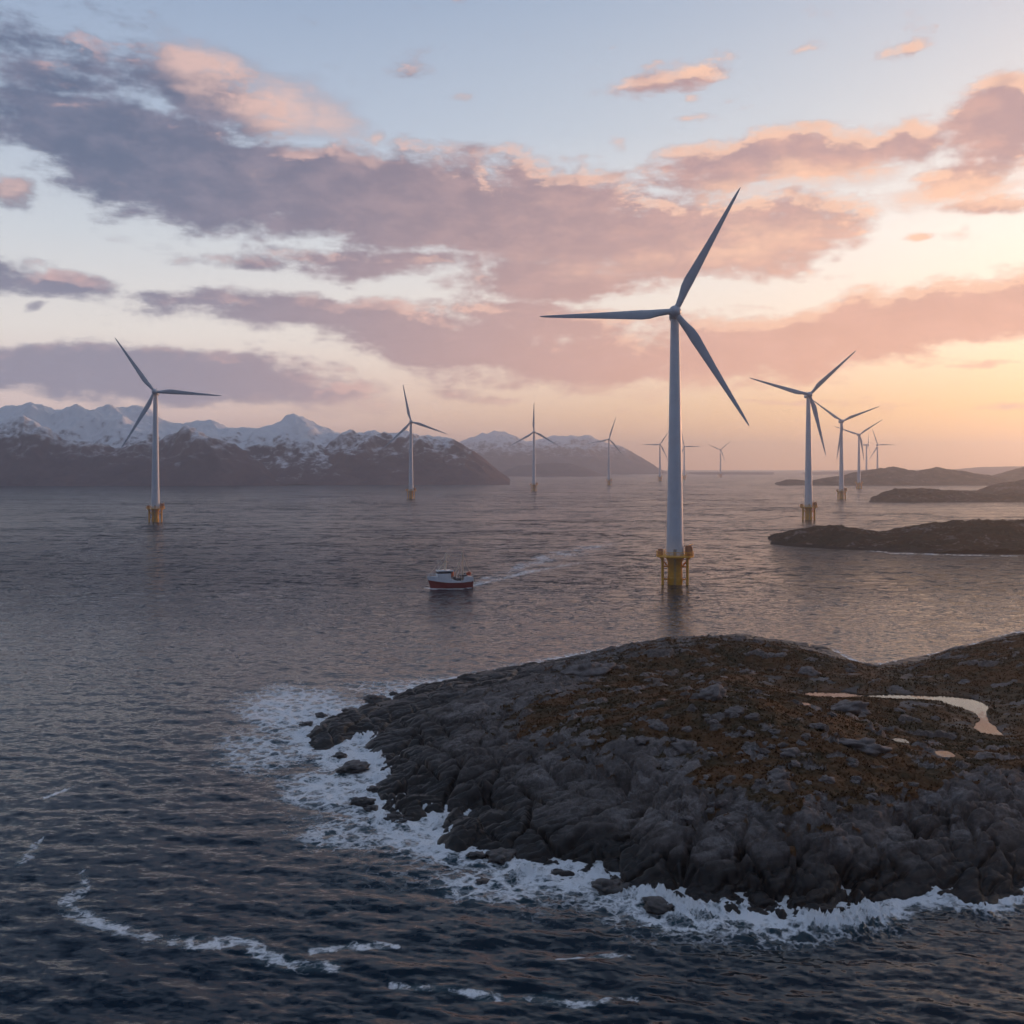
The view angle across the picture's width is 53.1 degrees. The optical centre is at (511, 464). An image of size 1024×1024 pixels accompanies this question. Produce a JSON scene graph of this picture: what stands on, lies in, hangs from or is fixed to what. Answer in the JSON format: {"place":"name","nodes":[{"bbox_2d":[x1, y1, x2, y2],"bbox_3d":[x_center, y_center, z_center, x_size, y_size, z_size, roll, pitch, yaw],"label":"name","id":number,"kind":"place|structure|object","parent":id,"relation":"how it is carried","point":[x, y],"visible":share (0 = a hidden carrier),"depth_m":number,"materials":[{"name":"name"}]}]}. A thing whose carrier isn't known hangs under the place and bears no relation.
{"place":"outdoors","nodes":[
{"label":"outdoors","id":0,"kind":"place"},
{"bbox_2d":[0,415,286,485],"bbox_3d":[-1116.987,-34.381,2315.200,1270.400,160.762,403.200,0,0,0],"label":"mountain","id":1,"kind":"structure","parent":0,"point":[33,453],"depth_m":2230.64,"materials":[{"name":"grey stone"}]},
{"bbox_2d":[0,402,422,484],"bbox_3d":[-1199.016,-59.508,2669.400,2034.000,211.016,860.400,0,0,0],"label":"mountain","id":2,"kind":"structure","parent":0,"point":[288,449],"depth_m":2498.64,"materials":[{"name":"white snow"}]},
{"bbox_2d":[284,429,509,484],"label":"mountain","id":3,"kind":"structure","parent":0,"point":[367,457],"depth_m":2410.65,"materials":[{"name":"grey stone"}]},
{"bbox_2d":[0,470,1023,1023],"bbox_3d":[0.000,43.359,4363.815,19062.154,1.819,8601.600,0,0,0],"label":"sea","id":4,"kind":"structure","parent":0,"point":[188,834],"depth_m":159.99,"materials":[{"name":"liquid"}]},
{"bbox_2d":[115,338,220,521],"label":"wind turbine","id":5,"kind":"object","parent":4,"relation":"in","point":[156,506],"visible":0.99,"depth_m":785.67,"materials":[{"name":"metal"}]},
{"bbox_2d":[298,721,312,725],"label":"sea rock","id":6,"kind":"object","parent":4,"relation":"in","point":[309,723],"visible":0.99,"depth_m":172.32,"materials":[{"name":"grey stone"}]},
{"bbox_2d":[315,712,327,717],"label":"sea rock","id":7,"kind":"object","parent":4,"relation":"in","point":[320,715],"visible":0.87,"depth_m":177.83,"materials":[{"name":"grey stone"}]},
{"bbox_2d":[332,751,347,758],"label":"sea rock","id":8,"kind":"object","parent":4,"relation":"in","point":[339,755],"visible":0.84,"depth_m":153.13,"materials":[{"name":"grey stone"}]},
{"bbox_2d":[341,707,357,712],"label":"sea rock","id":9,"kind":"object","parent":4,"relation":"in","point":[346,709],"visible":0.23,"depth_m":179.78,"materials":[{"name":"grey stone"}]},
{"bbox_2d":[334,759,369,773],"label":"sea rock","id":10,"kind":"object","parent":4,"relation":"in","point":[354,766],"visible":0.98,"depth_m":145.68,"materials":[{"name":"grey stone"}]},
{"bbox_2d":[350,796,375,806],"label":"sea rock","id":11,"kind":"object","parent":4,"relation":"in","point":[361,801],"visible":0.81,"depth_m":131.85,"materials":[{"name":"grey stone"}]},
{"bbox_2d":[363,805,377,811],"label":"sea rock","id":12,"kind":"object","parent":4,"relation":"in","point":[369,808],"visible":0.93,"depth_m":129.98,"materials":[{"name":"grey stone"}]},
{"bbox_2d":[366,785,381,792],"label":"sea rock","id":13,"kind":"object","parent":4,"relation":"in","point":[372,788],"visible":0.63,"depth_m":137.10,"materials":[{"name":"grey stone"}]},
{"bbox_2d":[363,694,390,703],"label":"sea rock","id":14,"kind":"object","parent":4,"relation":"in","point":[372,698],"visible":0.69,"depth_m":189.01,"materials":[{"name":"grey stone"}]},
{"bbox_2d":[383,813,413,822],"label":"sea rock","id":15,"kind":"object","parent":4,"relation":"in","point":[393,817],"visible":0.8,"depth_m":125.66,"materials":[{"name":"grey stone"}]},
{"bbox_2d":[384,386,445,498],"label":"wind turbine","id":16,"kind":"object","parent":4,"relation":"in","point":[410,491],"visible":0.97,"depth_m":1327.47,"materials":[{"name":"metal"}]},
{"bbox_2d":[427,552,472,587],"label":"fishing boat","id":17,"kind":"object","parent":4,"relation":"on","point":[442,578],"visible":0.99,"depth_m":365.58,"materials":[{"name":"white paint"}]},
{"bbox_2d":[465,851,486,859],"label":"sea rock","id":18,"kind":"object","parent":4,"relation":"in","point":[477,855],"visible":0.98,"depth_m":114.16,"materials":[{"name":"grey stone"}]},
{"bbox_2d":[476,876,489,884],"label":"sea rock","id":19,"kind":"object","parent":4,"relation":"in","point":[482,880],"visible":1,"depth_m":107.33,"materials":[{"name":"grey stone"}]},
{"bbox_2d":[485,847,516,864],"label":"sea rock","id":20,"kind":"object","parent":4,"relation":"in","point":[500,856],"visible":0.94,"depth_m":113.48,"materials":[{"name":"grey stone"}]},
{"bbox_2d":[510,408,559,490],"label":"wind turbine","id":21,"kind":"object","parent":4,"relation":"in","point":[534,485],"visible":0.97,"depth_m":1732.43,"materials":[{"name":"metal"}]},
{"bbox_2d":[587,418,622,484],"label":"wind turbine","id":22,"kind":"object","parent":4,"relation":"in","point":[612,442],"visible":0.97,"depth_m":2223.15,"materials":[{"name":"metal"}]},
{"bbox_2d":[591,878,631,895],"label":"sea rock","id":23,"kind":"object","parent":4,"relation":"in","point":[603,886],"visible":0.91,"depth_m":105.24,"materials":[{"name":"grey stone"}]},
{"bbox_2d":[540,187,748,584],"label":"wind turbine","id":24,"kind":"object","parent":4,"relation":"in","point":[674,555],"visible":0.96,"depth_m":375.52,"materials":[{"name":"metal"}]},
{"bbox_2d":[642,432,668,480],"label":"wind turbine","id":25,"kind":"object","parent":4,"relation":"in","point":[660,476],"visible":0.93,"depth_m":2787.43,"materials":[{"name":"metal"}]},
{"bbox_2d":[642,896,674,914],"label":"sea rock","id":26,"kind":"object","parent":4,"relation":"in","point":[657,905],"visible":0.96,"depth_m":100.52,"materials":[{"name":"grey stone"}]},
{"bbox_2d":[681,432,698,478],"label":"wind turbine","id":27,"kind":"object","parent":4,"relation":"in","point":[684,475],"visible":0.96,"depth_m":3147.20,"materials":[{"name":"metal"}]},
{"bbox_2d":[710,441,730,476],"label":"wind turbine","id":28,"kind":"object","parent":4,"relation":"in","point":[720,458],"visible":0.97,"depth_m":3787.11,"materials":[{"name":"metal"}]},
{"bbox_2d":[751,351,854,519],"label":"wind turbine","id":29,"kind":"object","parent":4,"relation":"in","point":[809,504],"visible":0.98,"depth_m":816.41,"materials":[{"name":"metal"}]},
{"bbox_2d":[813,400,878,498],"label":"wind turbine","id":30,"kind":"object","parent":4,"relation":"in","point":[840,492],"visible":0.98,"depth_m":1310.34,"materials":[{"name":"metal"}]},
{"bbox_2d":[835,421,879,488],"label":"wind turbine","id":31,"kind":"object","parent":4,"relation":"in","point":[859,482],"visible":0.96,"depth_m":1893.56,"materials":[{"name":"metal"}]},
{"bbox_2d":[863,435,870,469],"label":"wind turbine","id":32,"kind":"object","parent":4,"relation":"in","point":[866,466],"visible":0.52,"depth_m":2847.99,"materials":[{"name":"metal"}]},
{"bbox_2d":[870,429,889,468],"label":"wind turbine","id":33,"kind":"object","parent":4,"relation":"in","point":[877,445],"visible":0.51,"depth_m":2864.79,"materials":[{"name":"metal"}]},
{"bbox_2d":[0,0,1023,469],"label":"sky","id":34,"kind":"structure","parent":0,"point":[318,211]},
{"bbox_2d":[501,463,606,476],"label":"hill","id":35,"kind":"structure","parent":0,"point":[556,470],"depth_m":4043.08,"materials":[{"name":"grey stone"}]},
{"bbox_2d":[459,430,667,473],"bbox_3d":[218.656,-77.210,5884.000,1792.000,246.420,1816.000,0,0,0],"label":"mountain","id":36,"kind":"structure","parent":0,"point":[496,450],"depth_m":5479.73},
{"bbox_2d":[306,632,1023,919],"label":"island","id":37,"kind":"structure","parent":0,"point":[576,805],"depth_m":126.88,"materials":[{"name":"grey stone"}]},
{"bbox_2d":[560,662,615,677],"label":"boulder","id":38,"kind":"object","parent":37,"relation":"on","point":[588,669],"visible":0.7,"depth_m":190.00,"materials":[{"name":"grey stone"}]},
{"bbox_2d":[596,737,606,742],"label":"boulder","id":39,"kind":"object","parent":37,"relation":"on","point":[601,739],"visible":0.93,"depth_m":135.49,"materials":[{"name":"grey stone"}]},
{"bbox_2d":[623,722,631,726],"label":"boulder","id":40,"kind":"object","parent":37,"relation":"on","point":[627,724],"visible":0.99,"depth_m":139.85,"materials":[{"name":"grey stone"}]},
{"bbox_2d":[634,735,650,744],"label":"boulder","id":41,"kind":"object","parent":37,"relation":"on","point":[641,740],"visible":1,"depth_m":132.67,"materials":[{"name":"grey stone"}]},
{"bbox_2d":[648,721,668,731],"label":"boulder","id":42,"kind":"object","parent":37,"relation":"on","point":[658,725],"visible":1,"depth_m":136.60,"materials":[{"name":"grey stone"}]},
{"bbox_2d":[660,759,681,769],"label":"boulder","id":43,"kind":"object","parent":37,"relation":"on","point":[670,764],"visible":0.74,"depth_m":125.26,"materials":[{"name":"grey stone"}]},
{"bbox_2d":[670,739,696,753],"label":"boulder","id":44,"kind":"object","parent":37,"relation":"on","point":[681,746],"visible":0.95,"depth_m":129.35,"materials":[{"name":"grey stone"}]},
{"bbox_2d":[681,726,691,732],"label":"boulder","id":45,"kind":"object","parent":37,"relation":"on","point":[687,729],"visible":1,"depth_m":135.07,"materials":[{"name":"grey stone"}]},
{"bbox_2d":[679,815,694,821],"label":"boulder","id":46,"kind":"object","parent":37,"relation":"on","point":[686,818],"visible":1,"depth_m":110.91,"materials":[{"name":"grey stone"}]},
{"bbox_2d":[705,807,714,813],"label":"boulder","id":47,"kind":"object","parent":37,"relation":"on","point":[711,810],"visible":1,"depth_m":112.50,"materials":[{"name":"grey stone"}]},
{"bbox_2d":[706,787,714,792],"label":"boulder","id":48,"kind":"object","parent":37,"relation":"on","point":[709,789],"visible":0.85,"depth_m":116.77,"materials":[{"name":"grey stone"}]},
{"bbox_2d":[697,683,726,701],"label":"boulder","id":49,"kind":"object","parent":37,"relation":"on","point":[715,692],"visible":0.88,"depth_m":146.84,"materials":[{"name":"grey stone"}]},
{"bbox_2d":[707,751,717,756],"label":"boulder","id":50,"kind":"object","parent":37,"relation":"on","point":[711,753],"visible":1,"depth_m":126.79,"materials":[{"name":"grey stone"}]},
{"bbox_2d":[714,823,724,830],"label":"boulder","id":51,"kind":"object","parent":37,"relation":"on","point":[719,826],"visible":1,"depth_m":109.24,"materials":[{"name":"grey stone"}]},
{"bbox_2d":[716,798,728,805],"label":"boulder","id":52,"kind":"object","parent":37,"relation":"on","point":[722,802],"visible":1,"depth_m":113.29,"materials":[{"name":"grey stone"}]},
{"bbox_2d":[723,705,744,716],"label":"boulder","id":53,"kind":"object","parent":37,"relation":"on","point":[738,709],"visible":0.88,"depth_m":138.97,"materials":[{"name":"grey stone"}]},
{"bbox_2d":[728,713,739,717],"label":"boulder","id":54,"kind":"object","parent":37,"relation":"on","point":[734,715],"visible":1,"depth_m":137.79,"materials":[{"name":"grey stone"}]},
{"bbox_2d":[742,774,752,779],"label":"boulder","id":55,"kind":"object","parent":37,"relation":"on","point":[748,776],"visible":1,"depth_m":119.72,"materials":[{"name":"grey stone"}]},
{"bbox_2d":[742,730,755,737],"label":"boulder","id":56,"kind":"object","parent":37,"relation":"on","point":[750,733],"visible":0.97,"depth_m":132.24,"materials":[{"name":"grey stone"}]},
{"bbox_2d":[743,712,759,720],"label":"boulder","id":57,"kind":"object","parent":37,"relation":"on","point":[754,716],"visible":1,"depth_m":137.00,"materials":[{"name":"grey stone"}]},
{"bbox_2d":[482,633,1023,832],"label":"heather","id":58,"kind":"object","parent":37,"relation":"on","point":[772,689],"visible":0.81,"depth_m":160.05,"materials":[{"name":"brown plant"}]},
{"bbox_2d":[754,778,762,783],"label":"boulder","id":59,"kind":"object","parent":37,"relation":"on","point":[758,780],"visible":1,"depth_m":116.81,"materials":[{"name":"grey stone"}]},
{"bbox_2d":[759,748,769,755],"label":"boulder","id":60,"kind":"object","parent":37,"relation":"on","point":[764,751],"visible":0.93,"depth_m":127.38,"materials":[{"name":"grey stone"}]},
{"bbox_2d":[766,744,775,748],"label":"boulder","id":61,"kind":"object","parent":37,"relation":"on","point":[770,746],"visible":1,"depth_m":128.69,"materials":[{"name":"grey stone"}]},
{"bbox_2d":[768,729,780,734],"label":"boulder","id":62,"kind":"object","parent":37,"relation":"on","point":[773,731],"visible":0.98,"depth_m":133.22,"materials":[{"name":"grey stone"}]},
{"bbox_2d":[766,768,789,780],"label":"boulder","id":63,"kind":"object","parent":37,"relation":"on","point":[777,774],"visible":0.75,"depth_m":119.20,"materials":[{"name":"grey stone"}]},
{"bbox_2d":[776,823,785,827],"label":"boulder","id":64,"kind":"object","parent":37,"relation":"on","point":[779,825],"visible":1,"depth_m":108.07,"materials":[{"name":"grey stone"}]},
{"bbox_2d":[777,742,788,747],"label":"boulder","id":65,"kind":"object","parent":37,"relation":"on","point":[782,744],"visible":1,"depth_m":129.13,"materials":[{"name":"grey stone"}]},
{"bbox_2d":[780,747,803,757],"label":"boulder","id":66,"kind":"object","parent":37,"relation":"on","point":[792,752],"visible":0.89,"depth_m":126.16,"materials":[{"name":"grey stone"}]},
{"bbox_2d":[789,760,800,767],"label":"boulder","id":67,"kind":"object","parent":37,"relation":"on","point":[794,763],"visible":1,"depth_m":123.09,"materials":[{"name":"grey stone"}]},
{"bbox_2d":[797,741,806,745],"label":"boulder","id":68,"kind":"object","parent":37,"relation":"on","point":[801,743],"visible":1,"depth_m":129.88,"materials":[{"name":"grey stone"}]},
{"bbox_2d":[801,733,810,739],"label":"boulder","id":69,"kind":"object","parent":37,"relation":"on","point":[805,735],"visible":1,"depth_m":131.48,"materials":[{"name":"grey stone"}]},
{"bbox_2d":[798,666,821,676],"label":"boulder","id":70,"kind":"object","parent":37,"relation":"on","point":[810,671],"visible":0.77,"depth_m":195.39,"materials":[{"name":"grey stone"}]},
{"bbox_2d":[809,723,816,727],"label":"boulder","id":71,"kind":"object","parent":37,"relation":"on","point":[811,725],"visible":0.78,"depth_m":137.30,"materials":[{"name":"grey stone"}]},
{"bbox_2d":[813,790,821,795],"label":"boulder","id":72,"kind":"object","parent":37,"relation":"on","point":[818,793],"visible":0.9,"depth_m":115.59,"materials":[{"name":"grey stone"}]},
{"bbox_2d":[815,722,825,729],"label":"boulder","id":73,"kind":"object","parent":37,"relation":"on","point":[823,726],"visible":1,"depth_m":135.92,"materials":[{"name":"grey stone"}]},
{"bbox_2d":[818,775,834,783],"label":"boulder","id":74,"kind":"object","parent":37,"relation":"on","point":[829,780],"visible":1,"depth_m":119.20,"materials":[{"name":"grey stone"}]},
{"bbox_2d":[831,699,870,714],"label":"boulder","id":75,"kind":"object","parent":37,"relation":"on","point":[852,707],"visible":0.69,"depth_m":158.74,"materials":[{"name":"grey stone"}]},
{"bbox_2d":[846,757,858,764],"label":"boulder","id":76,"kind":"object","parent":37,"relation":"on","point":[852,760],"visible":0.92,"depth_m":125.34,"materials":[{"name":"grey stone"}]},
{"bbox_2d":[847,762,857,766],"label":"boulder","id":77,"kind":"object","parent":37,"relation":"on","point":[851,764],"visible":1,"depth_m":124.59,"materials":[{"name":"grey stone"}]},
{"bbox_2d":[850,776,861,780],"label":"boulder","id":78,"kind":"object","parent":37,"relation":"on","point":[859,778],"visible":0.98,"depth_m":120.59,"materials":[{"name":"grey stone"}]},
{"bbox_2d":[839,737,891,755],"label":"boulder","id":79,"kind":"object","parent":37,"relation":"on","point":[868,746],"visible":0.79,"depth_m":130.04,"materials":[{"name":"grey stone"}]},
{"bbox_2d":[865,793,879,800],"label":"boulder","id":80,"kind":"object","parent":37,"relation":"on","point":[872,796],"visible":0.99,"depth_m":116.36,"materials":[{"name":"grey stone"}]},
{"bbox_2d":[894,805,903,812],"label":"boulder","id":81,"kind":"object","parent":37,"relation":"on","point":[898,808],"visible":1,"depth_m":115.64,"materials":[{"name":"grey stone"}]},
{"bbox_2d":[893,738,908,742],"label":"rain pool","id":82,"kind":"structure","parent":37,"relation":"on","point":[900,740],"depth_m":142.72,"materials":[{"name":"clear liquid"}]},
{"bbox_2d":[908,782,918,786],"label":"boulder","id":83,"kind":"object","parent":37,"relation":"on","point":[913,784],"visible":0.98,"depth_m":122.02,"materials":[{"name":"grey stone"}]},
{"bbox_2d":[930,716,939,720],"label":"boulder","id":84,"kind":"object","parent":37,"relation":"on","point":[936,718],"visible":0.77,"depth_m":159.78,"materials":[{"name":"grey stone"}]},
{"bbox_2d":[935,750,954,756],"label":"rain pool","id":85,"kind":"structure","parent":37,"relation":"on","point":[941,753],"depth_m":135.01,"materials":[{"name":"clear liquid"}]},
{"bbox_2d":[950,814,960,819],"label":"boulder","id":86,"kind":"object","parent":37,"relation":"on","point":[953,817],"visible":1,"depth_m":114.26,"materials":[{"name":"grey stone"}]},
{"bbox_2d":[689,466,1023,474],"bbox_3d":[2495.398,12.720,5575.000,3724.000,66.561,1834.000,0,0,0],"label":"shore","id":87,"kind":"structure","parent":0,"point":[988,470],"depth_m":5165.26,"materials":[{"name":"grey stone"}]},
{"bbox_2d":[775,466,1008,485],"bbox_3d":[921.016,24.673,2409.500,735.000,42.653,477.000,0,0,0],"label":"island","id":88,"kind":"structure","parent":0,"point":[898,476],"depth_m":2283.00,"materials":[{"name":"grey stone"}]},
{"bbox_2d":[768,519,1023,552],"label":"skerry","id":89,"kind":"structure","parent":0,"point":[986,535],"depth_m":552.52,"materials":[{"name":"grey stone"}]},
{"bbox_2d":[802,691,1002,734],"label":"pond","id":90,"kind":"structure","parent":0,"point":[983,724],"depth_m":178.71,"materials":[{"name":"beige liquid"}]},
{"bbox_2d":[869,488,1023,502],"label":"skerry","id":91,"kind":"structure","parent":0,"point":[913,495],"depth_m":1238.17,"materials":[{"name":"grey stone"}]},
{"bbox_2d":[956,479,1023,493],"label":"skerry","id":92,"kind":"structure","parent":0,"point":[1008,487],"depth_m":1532.91,"materials":[{"name":"stone"}]},
{"bbox_2d":[992,467,1023,481],"bbox_3d":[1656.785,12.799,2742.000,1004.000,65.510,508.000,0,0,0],"label":"island","id":93,"kind":"structure","parent":0,"point":[1017,474],"depth_m":2630.31,"materials":[{"name":"stone"}]}
]}

